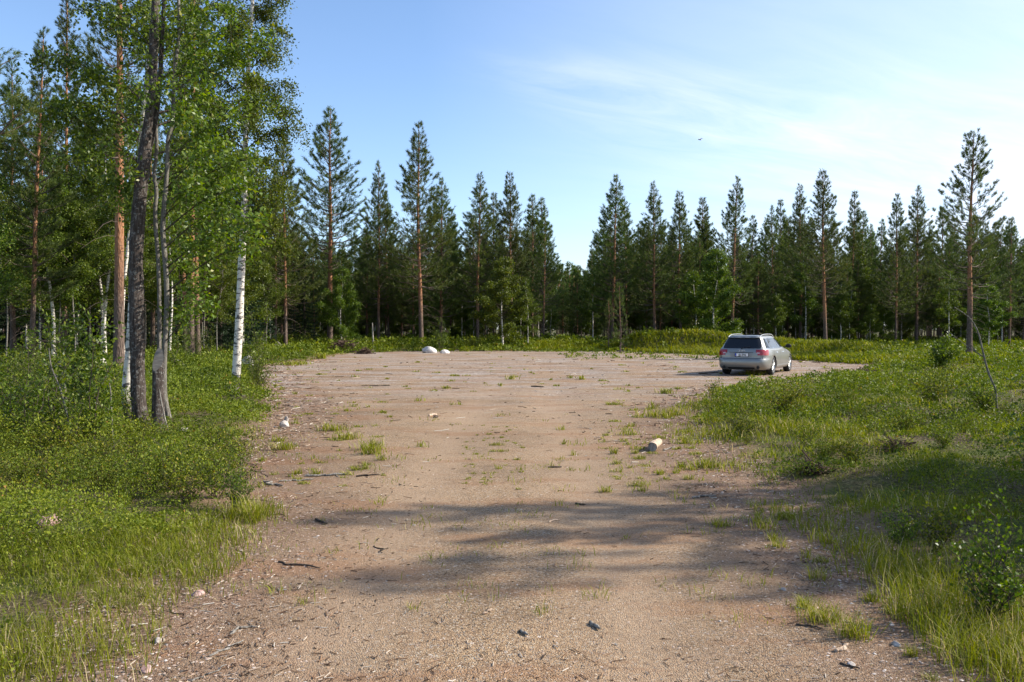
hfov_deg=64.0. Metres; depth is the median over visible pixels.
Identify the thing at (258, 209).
pine tree
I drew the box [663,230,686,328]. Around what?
pine tree
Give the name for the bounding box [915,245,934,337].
pine tree
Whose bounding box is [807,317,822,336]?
birch tree
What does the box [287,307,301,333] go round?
birch tree
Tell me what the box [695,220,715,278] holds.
pine tree
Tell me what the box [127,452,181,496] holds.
leafy bush
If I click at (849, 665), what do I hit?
stick
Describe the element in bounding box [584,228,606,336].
pine tree
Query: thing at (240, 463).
leafy bush
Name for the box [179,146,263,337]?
pine tree
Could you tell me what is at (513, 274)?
pine tree
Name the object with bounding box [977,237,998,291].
pine tree
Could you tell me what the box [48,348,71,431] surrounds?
dead sapling
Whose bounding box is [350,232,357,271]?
pine tree
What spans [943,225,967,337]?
pine tree
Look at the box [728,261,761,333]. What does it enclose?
birch tree
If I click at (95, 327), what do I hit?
spruce tree
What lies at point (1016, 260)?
pine tree
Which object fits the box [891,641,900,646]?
stone
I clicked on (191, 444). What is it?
leafy bush
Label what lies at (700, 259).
pine tree
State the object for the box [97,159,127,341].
pine tree
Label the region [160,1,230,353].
pine tree
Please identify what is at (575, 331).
birch tree
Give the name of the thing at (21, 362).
birch sapling
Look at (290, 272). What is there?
birch tree
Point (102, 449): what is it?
leafy bush
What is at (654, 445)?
log
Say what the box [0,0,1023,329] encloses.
sky
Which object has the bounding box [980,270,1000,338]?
birch tree
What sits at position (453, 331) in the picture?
birch tree
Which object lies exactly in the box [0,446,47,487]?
leafy bush
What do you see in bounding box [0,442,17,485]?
leafy bush
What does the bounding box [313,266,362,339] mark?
pine tree
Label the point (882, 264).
pine tree
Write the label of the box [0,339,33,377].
birch sapling
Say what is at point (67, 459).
leafy bush
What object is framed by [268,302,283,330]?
birch tree
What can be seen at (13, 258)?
birch tree
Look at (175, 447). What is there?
leafy bush
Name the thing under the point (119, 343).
pine tree
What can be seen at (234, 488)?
leafy bush
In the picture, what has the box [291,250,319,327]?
pine tree
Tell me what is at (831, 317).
birch tree
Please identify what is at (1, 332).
spruce tree
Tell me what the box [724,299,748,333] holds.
birch tree
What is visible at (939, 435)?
willow bush
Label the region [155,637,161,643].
stone
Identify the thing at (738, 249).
pine tree
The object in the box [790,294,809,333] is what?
birch tree
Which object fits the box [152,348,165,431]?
tree stump
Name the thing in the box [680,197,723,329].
pine tree
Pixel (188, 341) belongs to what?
birch sapling
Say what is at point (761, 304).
pine tree
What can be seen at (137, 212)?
willow tree
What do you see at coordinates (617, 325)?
birch tree
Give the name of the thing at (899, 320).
birch tree
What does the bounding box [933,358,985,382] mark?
willow bush
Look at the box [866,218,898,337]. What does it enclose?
pine tree
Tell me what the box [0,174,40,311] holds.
birch tree
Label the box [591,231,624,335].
pine tree
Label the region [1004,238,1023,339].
pine tree
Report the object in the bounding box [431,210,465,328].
pine tree
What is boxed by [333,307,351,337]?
birch tree
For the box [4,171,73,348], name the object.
spruce tree
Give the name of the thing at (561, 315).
pine tree
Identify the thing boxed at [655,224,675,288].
pine tree
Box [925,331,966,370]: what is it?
birch sapling
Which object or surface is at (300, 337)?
leafy bush
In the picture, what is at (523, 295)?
birch tree
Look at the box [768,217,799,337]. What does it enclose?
pine tree
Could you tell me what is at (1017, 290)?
pine tree
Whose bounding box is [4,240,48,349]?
birch tree
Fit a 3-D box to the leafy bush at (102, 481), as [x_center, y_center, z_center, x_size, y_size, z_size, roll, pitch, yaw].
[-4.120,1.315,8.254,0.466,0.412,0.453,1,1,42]
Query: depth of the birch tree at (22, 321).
41.84 m
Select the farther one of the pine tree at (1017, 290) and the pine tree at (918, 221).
the pine tree at (918, 221)
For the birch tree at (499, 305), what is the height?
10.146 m
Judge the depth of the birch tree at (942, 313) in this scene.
71.81 m
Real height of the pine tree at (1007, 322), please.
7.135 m
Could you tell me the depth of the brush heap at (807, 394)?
18.40 m
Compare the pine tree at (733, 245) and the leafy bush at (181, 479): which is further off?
the pine tree at (733, 245)
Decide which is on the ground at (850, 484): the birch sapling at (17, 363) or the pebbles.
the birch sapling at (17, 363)
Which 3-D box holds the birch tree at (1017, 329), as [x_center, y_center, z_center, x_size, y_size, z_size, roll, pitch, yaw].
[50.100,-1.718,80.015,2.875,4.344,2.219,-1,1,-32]
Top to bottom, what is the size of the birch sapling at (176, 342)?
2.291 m
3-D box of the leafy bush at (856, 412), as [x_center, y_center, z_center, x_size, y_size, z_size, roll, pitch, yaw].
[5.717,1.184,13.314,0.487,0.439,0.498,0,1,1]
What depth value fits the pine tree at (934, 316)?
95.76 m
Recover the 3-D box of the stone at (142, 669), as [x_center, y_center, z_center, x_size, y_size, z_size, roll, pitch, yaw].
[-1.774,1.592,3.967,0.051,0.032,0.094,0,1,-19]
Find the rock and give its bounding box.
[36,514,61,527]
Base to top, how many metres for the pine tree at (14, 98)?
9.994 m
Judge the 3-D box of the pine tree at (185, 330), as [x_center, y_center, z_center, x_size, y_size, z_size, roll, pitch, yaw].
[-17.377,-7.544,42.832,2.954,17.354,3.311,0,1,-17]
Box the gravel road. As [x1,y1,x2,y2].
[96,349,1004,681]
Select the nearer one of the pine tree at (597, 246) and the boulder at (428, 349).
the boulder at (428, 349)
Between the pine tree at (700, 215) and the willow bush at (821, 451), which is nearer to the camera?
the willow bush at (821, 451)
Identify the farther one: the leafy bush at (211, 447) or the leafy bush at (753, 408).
the leafy bush at (753, 408)
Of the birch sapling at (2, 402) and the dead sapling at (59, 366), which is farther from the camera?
the dead sapling at (59, 366)
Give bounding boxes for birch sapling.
[0,316,74,450]
[0,338,50,426]
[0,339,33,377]
[0,385,24,415]
[1,355,73,422]
[12,329,46,376]
[14,331,57,387]
[30,300,83,444]
[33,319,61,373]
[37,339,111,413]
[37,364,98,449]
[42,292,107,418]
[57,311,97,382]
[67,297,128,453]
[84,350,123,391]
[153,316,182,367]
[180,315,195,362]
[192,328,203,355]
[200,323,216,354]
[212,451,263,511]
[231,299,273,384]
[241,331,283,390]
[429,313,450,350]
[878,487,926,550]
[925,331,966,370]
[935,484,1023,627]
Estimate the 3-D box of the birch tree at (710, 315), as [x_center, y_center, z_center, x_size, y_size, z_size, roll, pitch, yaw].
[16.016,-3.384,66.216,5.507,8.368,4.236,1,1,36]
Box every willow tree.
[94,0,220,427]
[115,0,196,348]
[153,0,281,417]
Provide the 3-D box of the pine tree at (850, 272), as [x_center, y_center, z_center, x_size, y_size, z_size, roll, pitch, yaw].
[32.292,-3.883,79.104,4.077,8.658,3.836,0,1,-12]
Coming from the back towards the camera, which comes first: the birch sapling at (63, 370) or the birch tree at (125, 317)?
the birch tree at (125, 317)
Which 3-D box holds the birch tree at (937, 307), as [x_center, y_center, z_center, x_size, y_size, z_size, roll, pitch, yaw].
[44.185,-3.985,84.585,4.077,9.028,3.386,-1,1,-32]
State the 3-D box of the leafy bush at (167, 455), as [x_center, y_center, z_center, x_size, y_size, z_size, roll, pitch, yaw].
[-3.379,1.224,8.224,0.691,0.628,0.710,1,1,42]
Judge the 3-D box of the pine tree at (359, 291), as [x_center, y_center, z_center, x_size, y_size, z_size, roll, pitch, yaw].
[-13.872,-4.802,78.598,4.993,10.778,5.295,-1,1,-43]
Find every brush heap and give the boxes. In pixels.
[329,336,361,351]
[354,347,375,353]
[787,449,839,474]
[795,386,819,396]
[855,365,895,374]
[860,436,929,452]
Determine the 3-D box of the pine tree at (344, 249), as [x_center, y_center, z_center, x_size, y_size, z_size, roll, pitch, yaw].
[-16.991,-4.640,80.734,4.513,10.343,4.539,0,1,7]
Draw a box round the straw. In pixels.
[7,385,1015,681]
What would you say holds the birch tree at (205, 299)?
on the ground at (850, 484)
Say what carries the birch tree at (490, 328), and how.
on the ground at (850, 484)
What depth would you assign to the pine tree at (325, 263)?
97.28 m
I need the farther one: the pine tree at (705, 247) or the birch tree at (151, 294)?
the pine tree at (705, 247)
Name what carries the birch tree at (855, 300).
on the ground at (850, 484)
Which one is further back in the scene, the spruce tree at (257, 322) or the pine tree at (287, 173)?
the pine tree at (287, 173)
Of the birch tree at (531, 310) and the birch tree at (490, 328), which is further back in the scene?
the birch tree at (490, 328)
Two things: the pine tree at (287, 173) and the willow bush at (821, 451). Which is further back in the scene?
the pine tree at (287, 173)
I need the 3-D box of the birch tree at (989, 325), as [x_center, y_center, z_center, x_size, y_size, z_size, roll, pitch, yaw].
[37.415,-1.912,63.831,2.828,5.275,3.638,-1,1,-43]
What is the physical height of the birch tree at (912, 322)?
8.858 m
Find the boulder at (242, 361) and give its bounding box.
[241,356,253,364]
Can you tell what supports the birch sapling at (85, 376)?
on the ground at (850, 484)
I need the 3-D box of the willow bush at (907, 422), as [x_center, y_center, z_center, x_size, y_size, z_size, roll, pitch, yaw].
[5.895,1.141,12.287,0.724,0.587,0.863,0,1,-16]
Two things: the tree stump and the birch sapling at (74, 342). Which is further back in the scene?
the birch sapling at (74, 342)
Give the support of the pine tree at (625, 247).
on the ground at (850, 484)
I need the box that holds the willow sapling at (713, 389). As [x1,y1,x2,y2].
[704,377,724,401]
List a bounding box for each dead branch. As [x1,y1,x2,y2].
[159,389,168,429]
[949,307,997,411]
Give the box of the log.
[648,438,661,451]
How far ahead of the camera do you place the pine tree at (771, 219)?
83.49 m
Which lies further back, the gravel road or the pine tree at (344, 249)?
the pine tree at (344, 249)
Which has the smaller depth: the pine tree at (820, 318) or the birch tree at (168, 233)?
the birch tree at (168, 233)
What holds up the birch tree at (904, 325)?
on the ground at (850, 484)
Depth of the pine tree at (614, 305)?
87.08 m
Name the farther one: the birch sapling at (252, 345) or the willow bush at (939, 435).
the birch sapling at (252, 345)
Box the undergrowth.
[0,324,1023,681]
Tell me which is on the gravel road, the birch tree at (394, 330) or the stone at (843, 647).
the stone at (843, 647)
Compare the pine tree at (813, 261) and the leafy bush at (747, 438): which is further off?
the pine tree at (813, 261)
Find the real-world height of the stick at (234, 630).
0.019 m
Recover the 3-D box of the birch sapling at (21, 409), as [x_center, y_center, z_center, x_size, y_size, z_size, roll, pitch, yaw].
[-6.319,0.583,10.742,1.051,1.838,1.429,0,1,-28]
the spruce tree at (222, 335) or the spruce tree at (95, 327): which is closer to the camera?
the spruce tree at (222, 335)
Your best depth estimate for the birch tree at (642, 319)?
76.74 m
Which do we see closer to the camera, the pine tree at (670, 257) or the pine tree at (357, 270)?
the pine tree at (357, 270)
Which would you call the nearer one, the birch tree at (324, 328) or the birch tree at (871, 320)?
the birch tree at (871, 320)
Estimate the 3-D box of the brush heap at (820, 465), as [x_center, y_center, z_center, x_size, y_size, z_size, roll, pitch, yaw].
[3.293,1.308,8.931,0.536,0.239,0.514,0,1,28]
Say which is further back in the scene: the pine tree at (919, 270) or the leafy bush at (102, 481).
the pine tree at (919, 270)
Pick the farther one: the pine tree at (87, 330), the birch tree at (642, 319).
the birch tree at (642, 319)
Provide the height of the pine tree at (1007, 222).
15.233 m
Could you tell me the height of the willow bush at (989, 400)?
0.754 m
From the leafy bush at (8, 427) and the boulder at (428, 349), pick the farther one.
the boulder at (428, 349)
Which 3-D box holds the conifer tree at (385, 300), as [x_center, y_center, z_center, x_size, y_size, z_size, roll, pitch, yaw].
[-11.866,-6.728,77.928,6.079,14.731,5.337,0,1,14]
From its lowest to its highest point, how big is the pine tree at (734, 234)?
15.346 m
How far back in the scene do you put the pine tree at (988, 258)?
81.57 m
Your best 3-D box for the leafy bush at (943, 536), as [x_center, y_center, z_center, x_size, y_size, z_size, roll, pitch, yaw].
[3.080,1.309,5.973,0.580,0.523,0.593,1,1,35]
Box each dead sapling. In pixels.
[45,344,67,423]
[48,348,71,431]
[109,383,113,449]
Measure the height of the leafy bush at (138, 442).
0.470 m
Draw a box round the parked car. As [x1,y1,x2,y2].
[719,334,791,374]
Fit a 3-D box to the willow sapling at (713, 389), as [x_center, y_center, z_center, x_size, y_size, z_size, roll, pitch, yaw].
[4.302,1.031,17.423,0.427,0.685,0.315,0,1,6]
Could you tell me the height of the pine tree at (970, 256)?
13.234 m
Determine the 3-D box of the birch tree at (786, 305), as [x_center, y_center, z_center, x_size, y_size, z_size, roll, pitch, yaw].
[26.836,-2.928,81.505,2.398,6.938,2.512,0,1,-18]
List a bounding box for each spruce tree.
[0,131,48,351]
[0,298,17,350]
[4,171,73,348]
[60,183,124,344]
[107,152,182,346]
[172,238,229,345]
[194,192,250,351]
[206,193,263,347]
[229,196,278,345]
[287,249,323,344]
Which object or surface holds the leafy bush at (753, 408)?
on the ground at (850, 484)
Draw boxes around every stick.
[191,664,226,681]
[208,640,243,656]
[230,626,238,633]
[239,625,256,628]
[263,480,282,485]
[278,561,319,567]
[279,478,312,481]
[304,473,347,476]
[356,474,379,476]
[589,620,600,628]
[692,494,715,497]
[796,623,822,628]
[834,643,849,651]
[840,662,859,668]
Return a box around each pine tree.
[0,26,82,363]
[0,47,48,147]
[0,58,55,354]
[0,137,26,259]
[17,119,86,348]
[37,0,91,348]
[50,95,113,345]
[59,0,186,376]
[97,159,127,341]
[111,127,185,345]
[150,44,206,348]
[157,154,187,338]
[158,0,228,355]
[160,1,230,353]
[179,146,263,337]
[247,149,298,339]
[249,136,328,344]
[249,174,310,341]
[254,300,295,329]
[267,263,300,334]
[277,232,313,335]
[286,105,385,339]
[291,228,319,329]
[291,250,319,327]
[292,231,332,334]
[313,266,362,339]
[314,239,327,290]
[316,235,340,288]
[317,234,343,314]
[320,242,357,314]
[345,236,388,336]
[350,160,410,338]
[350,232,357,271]
[352,228,377,340]
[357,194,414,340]
[367,119,463,346]
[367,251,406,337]
[384,264,418,335]
[385,231,437,335]
[397,235,411,335]
[399,177,474,343]
[404,251,435,317]
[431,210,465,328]
[431,224,470,340]
[431,268,448,325]
[441,170,511,342]
[458,215,482,290]
[468,256,532,350]
[470,192,507,335]
[470,233,504,336]
[479,171,540,329]
[489,245,510,325]
[495,222,534,320]
[511,215,539,335]
[515,194,561,336]
[520,212,569,334]
[525,197,569,335]
[542,283,582,334]
[545,282,575,333]
[559,264,569,334]
[560,273,589,334]
[570,174,650,338]
[571,281,585,335]
[578,249,603,334]
[582,232,602,336]
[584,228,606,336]
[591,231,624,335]
[591,232,630,328]
[598,250,628,334]
[602,199,652,338]
[620,181,685,330]
[627,221,642,329]
[627,222,666,330]
[629,241,652,330]
[636,275,671,329]
[639,253,676,330]
[645,189,705,330]
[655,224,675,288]
[657,240,686,330]
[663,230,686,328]
[675,254,697,325]
[678,227,691,271]
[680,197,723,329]
[691,238,706,320]
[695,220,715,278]
[703,176,764,320]
[705,246,735,327]
[720,239,748,327]
[726,227,739,275]
[731,216,772,333]
[731,251,783,333]
[744,249,764,333]
[749,204,795,335]
[755,217,775,333]
[761,257,795,335]
[762,199,797,332]
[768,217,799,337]
[769,183,835,337]
[787,168,857,340]
[789,217,813,328]
[798,217,816,336]
[806,228,844,335]
[811,230,834,333]
[812,259,832,326]
[828,190,874,338]
[828,220,842,270]
[828,257,862,336]
[847,261,880,340]
[848,210,886,337]
[865,224,883,334]
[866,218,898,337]
[867,246,878,293]
[870,193,924,342]
[876,244,924,335]
[878,185,944,343]
[882,238,904,331]
[899,215,938,329]
[914,205,962,338]
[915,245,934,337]
[916,127,1022,352]
[918,256,951,338]
[924,252,940,336]
[931,247,966,334]
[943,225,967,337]
[946,238,987,332]
[958,207,987,293]
[972,222,1000,330]
[977,225,1013,289]
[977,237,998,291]
[984,217,1023,344]
[985,288,1021,340]
[989,223,1016,277]
[1001,218,1023,335]
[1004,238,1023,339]
[1009,239,1023,336]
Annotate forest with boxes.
[1,261,1018,337]
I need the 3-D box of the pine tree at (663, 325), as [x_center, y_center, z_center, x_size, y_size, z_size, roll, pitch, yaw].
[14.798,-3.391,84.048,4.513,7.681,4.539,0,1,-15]
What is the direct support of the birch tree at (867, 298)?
on the ground at (850, 484)
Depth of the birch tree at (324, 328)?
86.37 m
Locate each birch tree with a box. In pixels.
[0,118,104,355]
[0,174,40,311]
[0,189,54,361]
[3,222,65,347]
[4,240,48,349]
[16,0,293,421]
[19,171,126,358]
[24,201,96,351]
[27,123,170,352]
[38,111,128,353]
[43,221,128,351]
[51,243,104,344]
[75,68,197,306]
[100,274,128,345]
[109,207,178,347]
[143,170,203,349]
[144,222,201,316]
[158,0,313,387]
[174,225,225,347]
[174,229,236,347]
[184,237,253,349]
[212,213,274,352]
[249,247,290,341]
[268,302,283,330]
[276,229,305,334]
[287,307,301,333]
[306,298,326,337]
[323,255,340,333]
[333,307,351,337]
[336,305,359,334]
[356,305,389,335]
[382,296,403,340]
[395,296,418,338]
[406,288,432,334]
[423,303,433,337]
[426,302,446,334]
[442,299,460,337]
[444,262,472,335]
[446,291,475,337]
[462,298,483,335]
[466,320,483,337]
[481,324,496,339]
[485,248,510,336]
[514,263,537,337]
[515,277,541,341]
[515,309,537,337]
[528,286,547,335]
[535,318,549,334]
[545,301,560,334]
[567,303,580,334]
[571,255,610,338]
[579,303,602,335]
[603,304,633,337]
[623,300,651,330]
[635,300,651,331]
[647,300,671,329]
[658,312,678,334]
[672,270,721,332]
[675,247,744,333]
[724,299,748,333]
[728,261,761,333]
[762,293,787,337]
[772,309,798,334]
[773,276,792,336]
[786,271,809,337]
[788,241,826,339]
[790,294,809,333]
[790,302,818,338]
[791,319,807,337]
[795,300,809,337]
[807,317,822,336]
[820,307,841,338]
[826,285,855,339]
[827,297,838,339]
[838,325,857,336]
[841,279,862,338]
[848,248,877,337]
[856,304,883,341]
[857,288,880,339]
[861,270,890,342]
[871,295,898,343]
[884,276,915,340]
[886,312,913,336]
[893,321,912,339]
[908,263,932,327]
[918,317,930,335]
[921,262,951,326]
[932,259,966,337]
[936,322,960,336]
[945,319,966,337]
[949,294,974,338]
[951,293,966,335]
[958,293,987,340]
[965,283,1019,345]
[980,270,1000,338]
[980,317,1007,338]
[986,255,1022,342]
[1013,302,1023,339]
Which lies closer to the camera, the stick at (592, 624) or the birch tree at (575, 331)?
the stick at (592, 624)
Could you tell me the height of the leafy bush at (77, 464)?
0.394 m
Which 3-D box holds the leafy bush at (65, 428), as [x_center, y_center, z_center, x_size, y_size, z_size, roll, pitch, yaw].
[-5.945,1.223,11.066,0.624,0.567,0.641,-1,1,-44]
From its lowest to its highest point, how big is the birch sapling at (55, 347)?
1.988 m
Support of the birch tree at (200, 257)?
on the ground at (850, 484)
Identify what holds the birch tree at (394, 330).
on the ground at (850, 484)
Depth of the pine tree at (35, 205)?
29.19 m
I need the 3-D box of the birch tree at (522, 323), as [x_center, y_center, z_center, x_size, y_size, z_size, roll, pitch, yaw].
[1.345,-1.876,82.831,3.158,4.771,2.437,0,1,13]
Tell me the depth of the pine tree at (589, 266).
91.84 m
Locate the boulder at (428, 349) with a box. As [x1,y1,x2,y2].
[422,346,436,352]
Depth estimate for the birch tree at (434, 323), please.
84.90 m
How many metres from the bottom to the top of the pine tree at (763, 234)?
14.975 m
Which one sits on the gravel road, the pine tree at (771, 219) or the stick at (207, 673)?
the stick at (207, 673)
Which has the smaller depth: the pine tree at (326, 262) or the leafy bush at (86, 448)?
the leafy bush at (86, 448)
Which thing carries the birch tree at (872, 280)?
on the ground at (850, 484)
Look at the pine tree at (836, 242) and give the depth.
105.07 m
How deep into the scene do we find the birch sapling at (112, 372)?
18.02 m
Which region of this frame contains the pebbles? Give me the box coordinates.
[3,363,1023,681]
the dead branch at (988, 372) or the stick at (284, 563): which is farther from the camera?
the dead branch at (988, 372)
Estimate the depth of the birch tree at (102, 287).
37.15 m
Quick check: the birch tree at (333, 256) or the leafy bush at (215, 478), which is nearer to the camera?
the leafy bush at (215, 478)
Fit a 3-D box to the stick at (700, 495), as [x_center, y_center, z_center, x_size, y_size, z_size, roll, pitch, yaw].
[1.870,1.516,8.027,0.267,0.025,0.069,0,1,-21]
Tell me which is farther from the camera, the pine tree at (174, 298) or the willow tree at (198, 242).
the pine tree at (174, 298)
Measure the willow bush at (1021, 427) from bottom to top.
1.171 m
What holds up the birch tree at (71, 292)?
on the ground at (850, 484)
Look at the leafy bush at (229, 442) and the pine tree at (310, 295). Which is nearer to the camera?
the leafy bush at (229, 442)
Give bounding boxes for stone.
[140,664,150,673]
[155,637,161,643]
[191,590,204,595]
[279,420,288,426]
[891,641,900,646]
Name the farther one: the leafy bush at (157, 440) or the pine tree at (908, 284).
the pine tree at (908, 284)
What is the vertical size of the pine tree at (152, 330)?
15.659 m
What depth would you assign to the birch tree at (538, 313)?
80.96 m
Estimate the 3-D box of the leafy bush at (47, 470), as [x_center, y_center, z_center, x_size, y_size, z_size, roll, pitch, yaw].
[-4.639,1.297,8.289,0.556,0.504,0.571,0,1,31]
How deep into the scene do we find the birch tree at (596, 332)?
103.27 m
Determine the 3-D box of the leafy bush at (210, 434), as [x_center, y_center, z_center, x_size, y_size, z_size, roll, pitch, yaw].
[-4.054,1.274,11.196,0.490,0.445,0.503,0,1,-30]
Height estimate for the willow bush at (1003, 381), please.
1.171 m
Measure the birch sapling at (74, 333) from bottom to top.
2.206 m
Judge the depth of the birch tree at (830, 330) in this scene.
81.44 m
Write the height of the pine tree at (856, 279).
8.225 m
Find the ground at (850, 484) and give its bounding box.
[0,330,1023,681]
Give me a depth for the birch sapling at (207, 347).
42.59 m
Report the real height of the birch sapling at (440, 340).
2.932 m
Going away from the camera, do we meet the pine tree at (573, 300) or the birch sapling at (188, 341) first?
the birch sapling at (188, 341)
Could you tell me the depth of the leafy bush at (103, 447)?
9.09 m
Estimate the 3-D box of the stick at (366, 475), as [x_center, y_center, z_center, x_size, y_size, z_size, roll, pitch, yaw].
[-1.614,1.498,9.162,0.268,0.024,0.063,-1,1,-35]
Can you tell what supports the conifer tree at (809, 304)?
on the ground at (850, 484)
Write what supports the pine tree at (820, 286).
on the ground at (850, 484)
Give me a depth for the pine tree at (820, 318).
90.85 m
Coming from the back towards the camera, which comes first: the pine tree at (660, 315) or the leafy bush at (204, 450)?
the pine tree at (660, 315)
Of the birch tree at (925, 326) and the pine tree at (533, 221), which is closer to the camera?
the pine tree at (533, 221)
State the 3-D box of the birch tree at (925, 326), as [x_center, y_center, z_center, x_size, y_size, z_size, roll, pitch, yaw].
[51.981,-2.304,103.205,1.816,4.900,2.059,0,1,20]
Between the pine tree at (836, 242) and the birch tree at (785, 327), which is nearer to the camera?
the birch tree at (785, 327)
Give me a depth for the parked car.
29.27 m
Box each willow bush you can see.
[719,405,771,435]
[758,375,815,416]
[801,430,853,457]
[819,387,855,403]
[829,430,885,462]
[844,389,868,401]
[883,399,936,430]
[897,362,972,403]
[923,421,961,448]
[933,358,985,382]
[950,371,1012,412]
[995,431,1023,463]
[999,398,1023,457]
[1002,374,1023,414]
[1005,379,1021,389]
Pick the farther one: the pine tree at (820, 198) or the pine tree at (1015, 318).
the pine tree at (1015, 318)
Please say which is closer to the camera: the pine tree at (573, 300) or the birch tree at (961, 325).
the birch tree at (961, 325)
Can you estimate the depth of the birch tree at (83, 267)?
35.68 m
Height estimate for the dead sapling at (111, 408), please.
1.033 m
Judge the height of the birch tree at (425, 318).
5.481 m
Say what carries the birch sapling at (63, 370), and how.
on the ground at (850, 484)
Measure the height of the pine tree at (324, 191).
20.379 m
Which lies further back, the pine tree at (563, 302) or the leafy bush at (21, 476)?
the pine tree at (563, 302)
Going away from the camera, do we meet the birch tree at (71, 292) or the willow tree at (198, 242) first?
the willow tree at (198, 242)
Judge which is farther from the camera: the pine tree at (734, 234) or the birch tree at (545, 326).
the birch tree at (545, 326)
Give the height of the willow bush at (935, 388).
0.922 m
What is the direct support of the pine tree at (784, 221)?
on the ground at (850, 484)
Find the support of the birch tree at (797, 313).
on the ground at (850, 484)
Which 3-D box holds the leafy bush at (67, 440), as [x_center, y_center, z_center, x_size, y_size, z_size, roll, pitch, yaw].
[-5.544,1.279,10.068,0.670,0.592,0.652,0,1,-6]
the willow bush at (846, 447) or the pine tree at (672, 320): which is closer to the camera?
the willow bush at (846, 447)
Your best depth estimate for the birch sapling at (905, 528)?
5.99 m
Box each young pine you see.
[601,298,616,346]
[611,282,632,352]
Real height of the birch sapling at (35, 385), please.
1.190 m
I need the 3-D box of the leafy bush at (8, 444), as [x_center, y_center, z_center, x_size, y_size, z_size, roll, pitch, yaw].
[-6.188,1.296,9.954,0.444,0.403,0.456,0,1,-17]
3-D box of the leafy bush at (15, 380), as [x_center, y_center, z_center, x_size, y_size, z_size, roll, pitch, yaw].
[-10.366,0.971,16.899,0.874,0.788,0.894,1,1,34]
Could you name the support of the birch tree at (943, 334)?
on the ground at (850, 484)
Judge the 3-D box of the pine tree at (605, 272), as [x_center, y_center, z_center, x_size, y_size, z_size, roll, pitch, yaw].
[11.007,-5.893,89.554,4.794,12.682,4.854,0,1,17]
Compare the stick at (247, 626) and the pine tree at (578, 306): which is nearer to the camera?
the stick at (247, 626)
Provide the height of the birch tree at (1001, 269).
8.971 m
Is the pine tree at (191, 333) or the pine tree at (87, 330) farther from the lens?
the pine tree at (87, 330)
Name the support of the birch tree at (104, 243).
on the ground at (850, 484)
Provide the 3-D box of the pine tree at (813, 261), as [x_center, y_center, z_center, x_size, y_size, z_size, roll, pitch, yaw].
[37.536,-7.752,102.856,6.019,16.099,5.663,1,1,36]
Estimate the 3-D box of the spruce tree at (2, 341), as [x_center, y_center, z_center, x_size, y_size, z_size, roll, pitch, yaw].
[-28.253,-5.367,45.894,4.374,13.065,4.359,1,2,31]
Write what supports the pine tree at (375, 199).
on the ground at (850, 484)
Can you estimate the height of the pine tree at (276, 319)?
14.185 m
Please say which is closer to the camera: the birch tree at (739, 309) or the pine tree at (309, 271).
the birch tree at (739, 309)
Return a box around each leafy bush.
[0,420,27,446]
[0,431,19,460]
[0,432,33,458]
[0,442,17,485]
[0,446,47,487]
[1,373,28,394]
[6,419,53,453]
[6,450,43,482]
[24,444,74,490]
[29,421,89,464]
[45,445,88,474]
[50,421,95,457]
[51,413,97,439]
[59,449,103,481]
[66,425,123,471]
[67,355,117,384]
[68,364,121,412]
[71,436,105,463]
[72,426,109,447]
[76,435,126,467]
[77,453,129,489]
[108,428,154,463]
[115,412,158,443]
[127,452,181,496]
[140,430,184,465]
[140,444,174,475]
[142,432,203,490]
[144,417,183,445]
[153,433,205,477]
[157,452,219,503]
[178,446,248,498]
[179,438,208,460]
[182,439,222,472]
[182,439,228,484]
[198,419,233,447]
[200,429,248,466]
[212,420,263,466]
[213,444,263,484]
[288,328,313,341]
[463,333,481,347]
[739,428,757,444]
[746,391,780,417]
[789,418,824,447]
[849,401,882,422]
[886,484,980,552]
[930,373,954,392]
[947,408,976,433]
[998,394,1023,415]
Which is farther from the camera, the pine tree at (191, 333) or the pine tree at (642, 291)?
the pine tree at (642, 291)
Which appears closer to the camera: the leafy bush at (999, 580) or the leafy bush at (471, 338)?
the leafy bush at (999, 580)
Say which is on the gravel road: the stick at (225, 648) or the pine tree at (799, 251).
the stick at (225, 648)
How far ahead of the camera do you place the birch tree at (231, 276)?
43.62 m
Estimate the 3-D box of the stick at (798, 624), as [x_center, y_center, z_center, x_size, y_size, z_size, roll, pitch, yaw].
[1.639,1.569,4.512,0.142,0.018,0.026,0,1,30]
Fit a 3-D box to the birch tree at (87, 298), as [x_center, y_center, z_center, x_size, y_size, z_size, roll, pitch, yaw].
[-18.190,-4.447,37.208,5.774,11.190,4.848,0,1,-9]
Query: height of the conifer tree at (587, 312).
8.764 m
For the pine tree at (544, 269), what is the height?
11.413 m
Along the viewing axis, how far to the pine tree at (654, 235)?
71.38 m
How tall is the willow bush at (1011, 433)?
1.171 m
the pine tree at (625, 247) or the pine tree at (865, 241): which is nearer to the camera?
the pine tree at (625, 247)
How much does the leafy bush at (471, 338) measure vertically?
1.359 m
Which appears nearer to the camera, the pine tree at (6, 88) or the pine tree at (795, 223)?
the pine tree at (6, 88)
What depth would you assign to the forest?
134.75 m
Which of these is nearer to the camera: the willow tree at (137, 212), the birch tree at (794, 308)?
the willow tree at (137, 212)
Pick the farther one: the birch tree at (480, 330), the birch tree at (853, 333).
the birch tree at (853, 333)
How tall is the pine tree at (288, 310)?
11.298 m
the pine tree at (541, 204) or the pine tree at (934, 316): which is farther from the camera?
the pine tree at (934, 316)
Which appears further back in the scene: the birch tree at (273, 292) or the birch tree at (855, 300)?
the birch tree at (855, 300)
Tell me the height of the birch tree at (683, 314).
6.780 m

